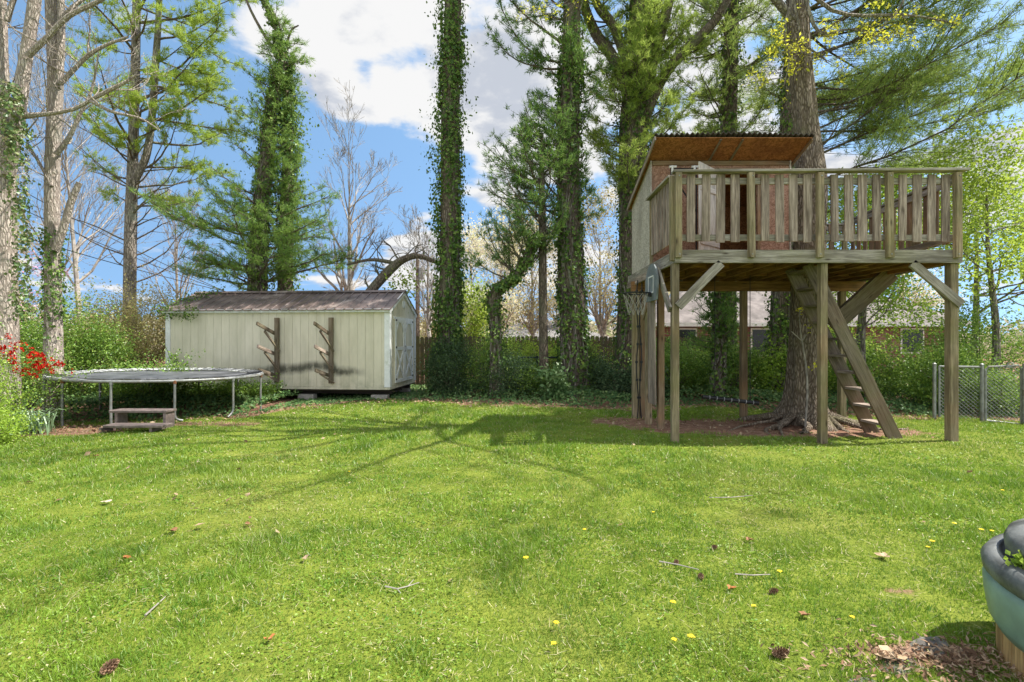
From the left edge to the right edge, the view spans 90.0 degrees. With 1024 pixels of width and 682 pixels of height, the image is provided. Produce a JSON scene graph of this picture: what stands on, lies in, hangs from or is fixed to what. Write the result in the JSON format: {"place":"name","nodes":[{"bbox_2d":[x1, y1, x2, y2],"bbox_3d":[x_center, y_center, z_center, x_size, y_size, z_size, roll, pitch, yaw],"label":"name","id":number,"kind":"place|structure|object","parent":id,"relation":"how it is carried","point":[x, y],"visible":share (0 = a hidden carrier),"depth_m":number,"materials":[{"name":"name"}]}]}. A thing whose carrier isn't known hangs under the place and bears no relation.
{"place":"outdoors","nodes":[
{"label":"outdoors","id":0,"kind":"place"},
{"bbox_2d":[18,235,222,290],"bbox_3d":[-12.344,-2.492,17.999,9.368,2.164,0.024,0,0,-40],"label":"power line","id":1,"kind":"object","parent":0,"point":[137,269],"visible":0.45,"depth_m":17.68,"materials":[{"name":"black plastic"}]},
{"bbox_2d":[382,259,427,312],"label":"tree","id":2,"kind":"object","parent":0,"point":[403,282],"visible":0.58,"depth_m":14.40,"materials":[{"name":"green plant"}]},
{"bbox_2d":[0,346,1023,681],"bbox_3d":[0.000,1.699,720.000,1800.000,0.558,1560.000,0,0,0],"label":"ground","id":3,"kind":"structure","parent":0,"point":[640,612],"depth_m":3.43,"materials":[{"name":"green plant"}]},
{"bbox_2d":[0,339,43,434],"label":"shrub","id":4,"kind":"object","parent":3,"relation":"on","point":[7,391],"visible":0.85,"depth_m":7.75,"materials":[{"name":"green plant"}]},
{"bbox_2d":[18,223,43,320],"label":"budding tree","id":5,"kind":"object","parent":3,"relation":"on","point":[27,275],"visible":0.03,"depth_m":24.92,"materials":[{"name":"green plant"}]},
{"bbox_2d":[0,382,66,445],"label":"shrub","id":6,"kind":"object","parent":3,"relation":"on","point":[5,428],"visible":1,"depth_m":7.25,"materials":[{"name":"green plant"}]},
{"bbox_2d":[8,408,66,434],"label":"daffodil clump","id":7,"kind":"object","parent":3,"relation":"on","point":[44,426],"visible":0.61,"depth_m":7.97,"materials":[{"name":"green plant"}]},
{"bbox_2d":[19,250,68,397],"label":"redbud tree","id":8,"kind":"object","parent":3,"relation":"on","point":[37,275],"visible":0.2,"depth_m":13.02,"materials":[{"name":"grey plant"}]},
{"bbox_2d":[0,313,105,426],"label":"azalea","id":9,"kind":"object","parent":3,"relation":"on","point":[42,366],"visible":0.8,"depth_m":8.47,"materials":[{"name":"green plant"}]},
{"bbox_2d":[19,291,98,399],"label":"hedge shrub","id":10,"kind":"object","parent":3,"relation":"on","point":[38,341],"visible":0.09,"depth_m":11.75,"materials":[{"name":"green plant"}]},
{"bbox_2d":[8,0,126,276],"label":"bare tree","id":11,"kind":"object","parent":3,"relation":"on","point":[74,160],"visible":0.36,"depth_m":21.90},
{"bbox_2d":[0,0,143,418],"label":"bare tree","id":12,"kind":"object","parent":3,"relation":"on","point":[54,234],"visible":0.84,"depth_m":9.49,"materials":[{"name":"brown plant"}]},
{"bbox_2d":[19,267,140,398],"bbox_3d":[-10.749,-0.169,12.091,3.385,3.315,3.617,0,0,-31],"label":"hedge shrub","id":13,"kind":"object","parent":3,"relation":"on","point":[71,348],"visible":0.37,"depth_m":11.84,"materials":[{"name":"green plant"}]},
{"bbox_2d":[8,31,169,368],"bbox_3d":[-17.627,-5.223,20.391,6.937,14.570,5.840,0,0,-36],"label":"bare tree","id":14,"kind":"object","parent":3,"relation":"on","point":[75,248],"visible":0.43,"depth_m":20.17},
{"bbox_2d":[0,0,200,417],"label":"bare tree","id":15,"kind":"object","parent":3,"relation":"on","point":[14,116],"visible":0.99,"depth_m":9.00,"materials":[{"name":"brown plant"}]},
{"bbox_2d":[39,259,164,397],"bbox_3d":[-10.479,-0.273,13.483,3.571,3.585,3.332,0,0,0],"label":"hedge shrub","id":16,"kind":"object","parent":3,"relation":"on","point":[137,342],"visible":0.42,"depth_m":13.47,"materials":[{"name":"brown plant"}]},
{"bbox_2d":[64,297,149,403],"bbox_3d":[-9.805,0.227,12.199,1.997,2.548,2.366,0,0,0],"label":"hedge shrub","id":17,"kind":"object","parent":3,"relation":"on","point":[119,349],"visible":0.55,"depth_m":12.08,"materials":[{"name":"green plant"}]},
{"bbox_2d":[99,658,119,675],"bbox_3d":[-1.762,1.426,2.242,0.055,0.054,0.086,0,0,0],"label":"pine cone","id":18,"kind":"object","parent":3,"relation":"on","point":[112,664],"visible":0.99,"depth_m":2.23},
{"bbox_2d":[99,408,176,432],"bbox_3d":[-6.000,1.298,8.270,1.082,0.345,0.580,0,0,0],"label":"step stool","id":19,"kind":"object","parent":3,"relation":"on","point":[121,417],"visible":0.86,"depth_m":8.30,"materials":[{"name":"grey wood"}]},
{"bbox_2d":[64,242,215,385],"bbox_3d":[-10.681,-0.550,14.913,5.009,4.339,4.244,0,0,0],"label":"hedge shrub","id":20,"kind":"object","parent":3,"relation":"on","point":[149,300],"visible":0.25,"depth_m":14.42,"materials":[{"name":"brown plant"}]},
{"bbox_2d":[25,0,260,365],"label":"pine tree","id":21,"kind":"object","parent":3,"relation":"on","point":[136,169],"visible":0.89,"depth_m":15.79,"materials":[{"name":"green plant"}]},
{"bbox_2d":[77,343,217,406],"bbox_3d":[-8.239,0.787,11.598,2.751,1.477,2.120,0,0,-27],"label":"shrub","id":22,"kind":"object","parent":3,"relation":"on","point":[127,387],"visible":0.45,"depth_m":11.44,"materials":[{"name":"green plant"}]},
{"bbox_2d":[42,367,263,426],"bbox_3d":[-7.050,1.035,10.370,3.652,0.897,3.652,0,0,0],"label":"trampoline","id":23,"kind":"object","parent":3,"relation":"on","point":[111,376],"visible":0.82,"depth_m":9.93,"materials":[{"name":"metal"}]},
{"bbox_2d":[118,258,209,370],"bbox_3d":[-9.643,-0.409,15.198,3.858,4.000,3.379,0,0,0],"label":"hedge shrub","id":24,"kind":"object","parent":3,"relation":"on","point":[160,320],"visible":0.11,"depth_m":14.57,"materials":[{"name":"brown plant"}]},
{"bbox_2d":[125,149,223,300],"bbox_3d":[-15.589,-3.361,23.949,4.282,10.825,3.557,0,0,-40],"label":"bare tree","id":25,"kind":"object","parent":3,"relation":"on","point":[174,253],"visible":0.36,"depth_m":23.84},
{"bbox_2d":[188,367,288,403],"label":"shrub","id":26,"kind":"object","parent":3,"relation":"on","point":[221,389],"visible":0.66,"depth_m":12.13,"materials":[{"name":"green plant"}]},
{"bbox_2d":[127,0,368,290],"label":"pine tree","id":27,"kind":"object","parent":3,"relation":"on","point":[266,161],"visible":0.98,"depth_m":15.11,"materials":[{"name":"green plant"}]},
{"bbox_2d":[161,290,417,399],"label":"garden shed","id":28,"kind":"structure","parent":3,"relation":"on","point":[374,341],"depth_m":12.68,"materials":[{"name":"cream siding"},{"name":"brown shingle"},{"name":"white paint"}]},
{"bbox_2d":[151,284,224,321],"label":"roof creeper","id":29,"kind":"object","parent":28,"relation":"on","point":[185,313],"visible":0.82,"depth_m":12.80,"materials":[{"name":"green plant"}]},
{"bbox_2d":[256,318,279,382],"bbox_3d":[-5.839,0.234,12.207,0.205,1.608,0.798,0,0,14],"label":"lumber rack","id":30,"kind":"object","parent":28,"relation":"attached to","point":[275,363],"visible":0.89,"depth_m":12.49,"materials":[{"name":"brown wood"}]},
{"bbox_2d":[313,317,334,383],"bbox_3d":[-4.473,0.234,12.096,0.205,1.608,0.798,0,0,14],"label":"lumber rack","id":31,"kind":"object","parent":28,"relation":"attached to","point":[329,332],"visible":1,"depth_m":12.41,"materials":[{"name":"brown wood"}]},
{"bbox_2d":[394,319,404,382],"bbox_3d":[-2.879,0.248,13.148,0.050,1.605,0.785,0,0,5],"label":"door","id":32,"kind":"structure","parent":28,"relation":"in","point":[399,325],"depth_m":13.14,"materials":[{"name":"beige wood"}]},
{"bbox_2d":[405,320,412,380],"bbox_3d":[-2.817,0.247,13.946,0.050,1.605,0.785,0,0,5],"label":"door","id":33,"kind":"structure","parent":28,"relation":"in","point":[408,324],"depth_m":13.96,"materials":[{"name":"beige wood"}]},
{"bbox_2d":[303,77,402,289],"bbox_3d":[-7.107,-4.223,22.009,4.594,12.558,4.261,0,0,0],"label":"bare tree","id":34,"kind":"object","parent":3,"relation":"on","point":[349,285],"visible":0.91,"depth_m":21.80,"materials":[{"name":"grey plant"}]},
{"bbox_2d":[332,229,465,289],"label":"bent tree trunk","id":35,"kind":"object","parent":3,"relation":"on","point":[378,281],"visible":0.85,"depth_m":14.55,"materials":[{"name":"brown plant"}]},
{"bbox_2d":[380,203,438,337],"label":"bare tree","id":36,"kind":"object","parent":3,"relation":"on","point":[428,317],"visible":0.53,"depth_m":20.88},
{"bbox_2d":[415,259,424,336],"bbox_3d":[-5.745,-1.400,31.933,0.644,7.700,0.386,0,0,15],"label":"utility pole","id":37,"kind":"object","parent":3,"relation":"on","point":[418,270],"visible":0.36,"depth_m":31.89,"materials":[{"name":"brown wood"}]},
{"bbox_2d":[415,280,437,337],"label":"budding tree","id":38,"kind":"object","parent":3,"relation":"on","point":[422,321],"visible":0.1,"depth_m":39.57,"materials":[{"name":"beige plant"}]},
{"bbox_2d":[418,0,478,396],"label":"ivy tree","id":39,"kind":"object","parent":3,"relation":"on","point":[448,296],"visible":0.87,"depth_m":13.56,"materials":[{"name":"green plant"}]},
{"bbox_2d":[411,315,485,397],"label":"evergreen shrub","id":40,"kind":"object","parent":3,"relation":"on","point":[452,381],"visible":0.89,"depth_m":13.11,"materials":[{"name":"green plant"}]},
{"bbox_2d":[426,211,508,335],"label":"budding tree","id":41,"kind":"object","parent":3,"relation":"on","point":[472,249],"visible":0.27,"depth_m":33.18,"materials":[{"name":"beige plant"}]},
{"bbox_2d":[429,272,506,370],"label":"maple tree","id":42,"kind":"object","parent":3,"relation":"on","point":[476,323],"visible":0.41,"depth_m":17.97,"materials":[{"name":"green plant"}]},
{"bbox_2d":[447,320,521,395],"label":"shrub","id":43,"kind":"object","parent":3,"relation":"on","point":[479,364],"visible":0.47,"depth_m":13.22,"materials":[{"name":"green plant"}]},
{"bbox_2d":[462,194,534,334],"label":"budding tree","id":44,"kind":"object","parent":3,"relation":"on","point":[509,305],"visible":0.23,"depth_m":29.98,"materials":[{"name":"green plant"}]},
{"bbox_2d":[467,328,543,398],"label":"evergreen shrub","id":45,"kind":"object","parent":3,"relation":"on","point":[514,370],"visible":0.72,"depth_m":12.83,"materials":[{"name":"green plant"}]},
{"bbox_2d":[468,315,548,372],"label":"shrub","id":46,"kind":"object","parent":3,"relation":"on","point":[509,344],"visible":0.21,"depth_m":15.70,"materials":[{"name":"green plant"}]},
{"bbox_2d":[1,377,1019,422],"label":"ivy ground cover","id":47,"kind":"object","parent":3,"relation":"on","point":[89,399],"visible":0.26,"depth_m":11.42,"materials":[{"name":"green plant"}]},
{"bbox_2d":[0,396,1023,681],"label":"leaf litter","id":48,"kind":"object","parent":3,"relation":"on","point":[968,652],"visible":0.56,"depth_m":2.33,"materials":[{"name":"brown plant"}]},
{"bbox_2d":[0,401,1023,681],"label":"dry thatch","id":49,"kind":"object","parent":3,"relation":"on","point":[494,565],"visible":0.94,"depth_m":3.38,"materials":[{"name":"plant"}]},
{"bbox_2d":[487,248,536,325],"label":"budding tree","id":50,"kind":"object","parent":3,"relation":"on","point":[512,294],"visible":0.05,"depth_m":51.64,"materials":[{"name":"beige plant"}]},
{"bbox_2d":[458,194,571,398],"bbox_3d":[0.102,-1.087,12.970,2.898,5.586,2.132,0,0,0],"label":"leaning tree","id":51,"kind":"object","parent":3,"relation":"on","point":[532,243],"visible":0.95,"depth_m":12.85,"materials":[{"name":"green plant"}]},
{"bbox_2d":[21,307,1023,358],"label":"distant woods","id":52,"kind":"object","parent":3,"relation":"on","point":[608,333],"visible":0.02,"depth_m":60.17,"materials":[{"name":"green plant"}]},
{"bbox_2d":[499,341,548,398],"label":"shrub","id":53,"kind":"object","parent":3,"relation":"on","point":[531,378],"visible":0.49,"depth_m":12.99,"materials":[{"name":"green plant"}]},
{"bbox_2d":[495,190,559,350],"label":"budding tree","id":54,"kind":"object","parent":3,"relation":"on","point":[529,313],"visible":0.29,"depth_m":32.69,"materials":[{"name":"pale twig"},{"name":"cream blossom"}]},
{"bbox_2d":[508,320,559,370],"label":"shrub","id":55,"kind":"object","parent":3,"relation":"on","point":[533,348],"visible":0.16,"depth_m":15.58,"materials":[{"name":"green plant"}]},
{"bbox_2d":[477,93,595,396],"bbox_3d":[0.638,-2.287,13.083,3.433,7.973,3.640,0,0,0],"label":"pine tree","id":56,"kind":"object","parent":3,"relation":"on","point":[539,193],"visible":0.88,"depth_m":12.84,"materials":[{"name":"green plant"}]},
{"bbox_2d":[485,320,608,349],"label":"neighbour house","id":57,"kind":"structure","parent":3,"relation":"on","point":[551,332],"depth_m":39.26,"materials":[{"name":"beige brick"}]},
{"bbox_2d":[522,355,574,399],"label":"rhododendron","id":58,"kind":"object","parent":3,"relation":"on","point":[556,379],"visible":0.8,"depth_m":12.75,"materials":[{"name":"green plant"}]},
{"bbox_2d":[482,0,617,397],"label":"pine tree","id":59,"kind":"object","parent":3,"relation":"on","point":[571,296],"visible":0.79,"depth_m":13.33,"materials":[{"name":"green plant"}]},
{"bbox_2d":[413,336,711,385],"bbox_3d":[-0.150,0.784,17.291,14.700,1.932,0.198,0,0,0],"label":"privacy fence","id":60,"kind":"object","parent":3,"relation":"on","point":[421,350],"visible":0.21,"depth_m":17.20,"materials":[{"name":"brown wood"}]},
{"bbox_2d":[521,195,608,329],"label":"budding tree","id":61,"kind":"object","parent":3,"relation":"on","point":[557,328],"visible":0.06,"depth_m":39.94,"materials":[{"name":"beige plant"}]},
{"bbox_2d":[537,320,612,383],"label":"shrub","id":62,"kind":"object","parent":3,"relation":"on","point":[595,349],"visible":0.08,"depth_m":14.70,"materials":[{"name":"green plant"}]},
{"bbox_2d":[548,171,618,359],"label":"budding tree","id":63,"kind":"object","parent":3,"relation":"on","point":[602,320],"visible":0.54,"depth_m":31.79,"materials":[{"name":"beige plant"}]},
{"bbox_2d":[574,338,620,396],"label":"evergreen shrub","id":64,"kind":"object","parent":3,"relation":"on","point":[597,369],"visible":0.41,"depth_m":13.32,"materials":[{"name":"green plant"}]},
{"bbox_2d":[585,350,669,401],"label":"shrub","id":65,"kind":"object","parent":3,"relation":"on","point":[623,381],"visible":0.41,"depth_m":12.62,"materials":[{"name":"green plant"}]},
{"bbox_2d":[561,0,734,386],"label":"pine tree","id":66,"kind":"object","parent":3,"relation":"on","point":[642,54],"visible":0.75,"depth_m":13.95,"materials":[{"name":"green plant"}]},
{"bbox_2d":[615,323,731,396],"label":"shrub","id":67,"kind":"object","parent":3,"relation":"on","point":[687,371],"visible":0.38,"depth_m":13.05,"materials":[{"name":"green plant"}]},
{"bbox_2d":[656,323,737,393],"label":"shrub","id":68,"kind":"object","parent":3,"relation":"on","point":[683,343],"visible":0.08,"depth_m":14.38,"materials":[{"name":"green plant"}]},
{"bbox_2d":[684,291,751,401],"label":"ivy tree","id":69,"kind":"object","parent":3,"relation":"on","point":[724,312],"visible":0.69,"depth_m":12.05,"materials":[{"name":"green plant"}]},
{"bbox_2d":[659,0,784,381],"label":"pine tree","id":70,"kind":"object","parent":3,"relation":"on","point":[728,60],"visible":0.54,"depth_m":14.97,"materials":[{"name":"green plant"}]},
{"bbox_2d":[679,324,784,399],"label":"shrub","id":71,"kind":"object","parent":3,"relation":"on","point":[752,368],"visible":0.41,"depth_m":12.66,"materials":[{"name":"green plant"}]},
{"bbox_2d":[516,0,969,437],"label":"oak tree","id":72,"kind":"object","parent":3,"relation":"on","point":[797,15],"visible":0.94,"depth_m":8.81,"materials":[{"name":"brown plant"}]},
{"bbox_2d":[771,646,789,658],"bbox_3d":[1.230,1.426,2.343,0.085,0.052,0.052,0,0,0],"label":"pine cone","id":73,"kind":"object","parent":3,"relation":"on","point":[779,652],"visible":1,"depth_m":2.33,"materials":[{"name":"brown plant"}]},
{"bbox_2d":[612,291,970,376],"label":"neighbour house","id":74,"kind":"structure","parent":3,"relation":"on","point":[756,309],"depth_m":21.90,"materials":[{"name":"white brick"}]},
{"bbox_2d":[679,328,696,337],"bbox_3d":[7.450,0.150,21.869,0.900,1.400,0.058,0,0,0],"label":"window","id":75,"kind":"structure","parent":74,"relation":"in","point":[681,330],"depth_m":21.84,"materials":[{"name":"grey glass"}]},
{"bbox_2d":[750,328,768,354],"bbox_3d":[10.650,0.050,21.869,0.900,1.200,0.058,0,0,0],"label":"window","id":76,"kind":"structure","parent":74,"relation":"in","point":[756,338],"depth_m":21.84,"materials":[{"name":"grey glass"}]},
{"bbox_2d":[900,328,923,353],"bbox_3d":[17.100,0.000,21.869,1.000,1.100,0.058,0,0,0],"label":"window","id":77,"kind":"structure","parent":74,"relation":"in","point":[918,335],"depth_m":21.84,"materials":[{"name":"grey glass"}]},
{"bbox_2d":[626,131,969,443],"bbox_3d":[4.470,-0.884,8.731,4.460,4.867,3.058,0,0,0],"label":"treehouse","id":78,"kind":"object","parent":3,"relation":"on","point":[747,234],"visible":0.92,"depth_m":7.60,"materials":[{"name":"brown wood"}]},
{"bbox_2d":[635,280,642,418],"bbox_3d":[2.300,0.155,9.278,0.135,2.512,0.085,0,0,0],"label":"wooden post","id":79,"kind":"object","parent":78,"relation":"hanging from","point":[636,361],"visible":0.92,"depth_m":9.27,"materials":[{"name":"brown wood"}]},
{"bbox_2d":[622,264,658,314],"bbox_3d":[1.978,-0.814,8.070,0.475,0.801,0.680,0,0,0],"label":"basketball hoop","id":80,"kind":"object","parent":78,"relation":"attached to","point":[651,286],"visible":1,"depth_m":8.01,"materials":[{"name":"grey plastic"}]},
{"bbox_2d":[669,165,697,249],"bbox_3d":[2.855,-2.112,8.500,0.492,1.605,0.044,0,0,0],"label":"pipe frame","id":81,"kind":"object","parent":78,"relation":"on","point":[672,167],"visible":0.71,"depth_m":8.49,"materials":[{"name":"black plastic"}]},
{"bbox_2d":[698,161,719,249],"bbox_3d":[3.246,-2.121,8.403,0.660,1.502,0.039,0,0,-41],"label":"door","id":82,"kind":"structure","parent":78,"relation":"in","point":[711,245],"depth_m":8.40,"materials":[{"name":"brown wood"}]},
{"bbox_2d":[702,276,758,404],"bbox_3d":[3.670,-0.017,8.600,0.948,2.187,0.072,0,0,0],"label":"trapeze swing","id":83,"kind":"object","parent":78,"relation":"hanging from","point":[714,397],"visible":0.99,"depth_m":8.58,"materials":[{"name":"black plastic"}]},
{"bbox_2d":[729,326,866,401],"bbox_3d":[6.826,0.523,12.716,3.126,2.214,2.446,0,0,0],"label":"shrub","id":84,"kind":"object","parent":3,"relation":"on","point":[782,361],"visible":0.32,"depth_m":12.36,"materials":[{"name":"green plant"}]},
{"bbox_2d":[791,307,816,425],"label":"sapling","id":85,"kind":"object","parent":3,"relation":"on","point":[806,409],"visible":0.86,"depth_m":8.29,"materials":[{"name":"brown plant"}]},
{"bbox_2d":[708,0,1023,399],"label":"pine tree","id":86,"kind":"object","parent":3,"relation":"on","point":[870,91],"visible":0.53,"depth_m":11.54,"materials":[{"name":"green plant"}]},
{"bbox_2d":[828,321,903,382],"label":"shrub","id":87,"kind":"object","parent":3,"relation":"on","point":[872,344],"visible":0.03,"depth_m":14.25,"materials":[{"name":"green plant"}]},
{"bbox_2d":[828,322,928,403],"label":"shrub","id":88,"kind":"object","parent":3,"relation":"on","point":[879,375],"visible":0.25,"depth_m":11.95,"materials":[{"name":"green plant"}]},
{"bbox_2d":[758,185,1003,399],"bbox_3d":[7.851,-1.014,11.582,3.713,5.343,3.971,0,0,0],"label":"maple tree","id":89,"kind":"object","parent":3,"relation":"on","point":[887,292],"visible":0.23,"depth_m":11.32,"materials":[{"name":"green plant"}]},
{"bbox_2d":[876,645,906,659],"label":"dead leaf","id":90,"kind":"object","parent":3,"relation":"on","point":[885,647],"visible":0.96,"depth_m":2.32,"materials":[{"name":"beige plant"}]},
{"bbox_2d":[827,140,960,386],"bbox_3d":[9.088,-1.644,13.176,4.015,6.595,3.333,0,0,-24],"label":"maple tree","id":91,"kind":"object","parent":3,"relation":"on","point":[869,193],"visible":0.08,"depth_m":12.72,"materials":[{"name":"green plant"}]},
{"bbox_2d":[881,658,923,674],"bbox_3d":[1.709,1.454,2.273,0.296,0.045,0.134,0,0,-24],"label":"edging stone","id":92,"kind":"object","parent":3,"relation":"on","point":[895,666],"visible":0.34,"depth_m":2.26,"materials":[{"name":"grey stone"}]},
{"bbox_2d":[855,188,967,310],"bbox_3d":[24.610,-4.377,32.401,5.788,12.868,6.453,0,0,0],"label":"budding tree","id":93,"kind":"object","parent":3,"relation":"on","point":[918,285],"visible":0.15,"depth_m":31.11,"materials":[{"name":"green plant"}]},
{"bbox_2d":[909,636,948,655],"bbox_3d":[1.979,1.451,2.422,0.293,0.050,0.124,0,0,-25],"label":"edging stone","id":94,"kind":"object","parent":3,"relation":"on","point":[919,641],"visible":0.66,"depth_m":2.42,"materials":[{"name":"grey stone"}]},
{"bbox_2d":[878,329,1003,391],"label":"shrub","id":95,"kind":"object","parent":3,"relation":"on","point":[909,354],"visible":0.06,"depth_m":14.02,"materials":[{"name":"green plant"}]},
{"bbox_2d":[871,89,1023,394],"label":"maple tree","id":96,"kind":"object","parent":3,"relation":"on","point":[982,197],"visible":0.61,"depth_m":10.58,"materials":[{"name":"green plant"}]},
{"bbox_2d":[875,314,1019,412],"bbox_3d":[9.036,0.546,10.709,2.659,2.216,2.210,0,0,0],"label":"shrub","id":97,"kind":"object","parent":3,"relation":"on","point":[923,384],"visible":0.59,"depth_m":10.72,"materials":[{"name":"green plant"}]},
{"bbox_2d":[881,143,1023,362],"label":"maple tree","id":98,"kind":"object","parent":3,"relation":"on","point":[1014,293],"visible":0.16,"depth_m":13.34,"materials":[{"name":"green plant"}]},
{"bbox_2d":[883,254,1023,399],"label":"shrub","id":99,"kind":"object","parent":3,"relation":"on","point":[980,327],"visible":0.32,"depth_m":11.49,"materials":[{"name":"green plant"}]},
{"bbox_2d":[932,363,983,421],"bbox_3d":[8.123,0.975,9.335,0.757,1.150,0.084,0,0,21],"label":"chain link fence","id":100,"kind":"object","parent":3,"relation":"on","point":[981,386],"visible":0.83,"depth_m":9.31,"materials":[{"name":"metal"}]},
{"bbox_2d":[941,348,1021,416],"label":"shrub","id":101,"kind":"object","parent":3,"relation":"on","point":[998,395],"visible":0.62,"depth_m":9.90,"materials":[{"name":"green plant"}]},
{"bbox_2d":[980,518,1023,680],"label":"outdoor tub","id":102,"kind":"object","parent":3,"relation":"on","point":[1003,584],"visible":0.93,"depth_m":2.25,"materials":[{"name":"green plastic"}]},
{"bbox_2d":[1003,549,1023,569],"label":"seedling","id":103,"kind":"object","parent":102,"relation":"in","point":[1018,560],"visible":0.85,"depth_m":2.22,"materials":[{"name":"green plant"}]},
{"bbox_2d":[1022,363,1023,422],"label":"chain link fence","id":104,"kind":"object","parent":3,"relation":"on","point":[1022,392],"visible":0.73,"depth_m":8.90,"materials":[{"name":"metal"}]},
{"bbox_2d":[984,363,1021,423],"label":"chain link gate","id":105,"kind":"structure","parent":104,"relation":"attached to","point":[986,388],"depth_m":9.05,"materials":[{"name":"metal"}]},
{"bbox_2d":[7,0,1023,336],"label":"sky","id":106,"kind":"structure","parent":0,"point":[379,47],"materials":[{"name":"blue"}]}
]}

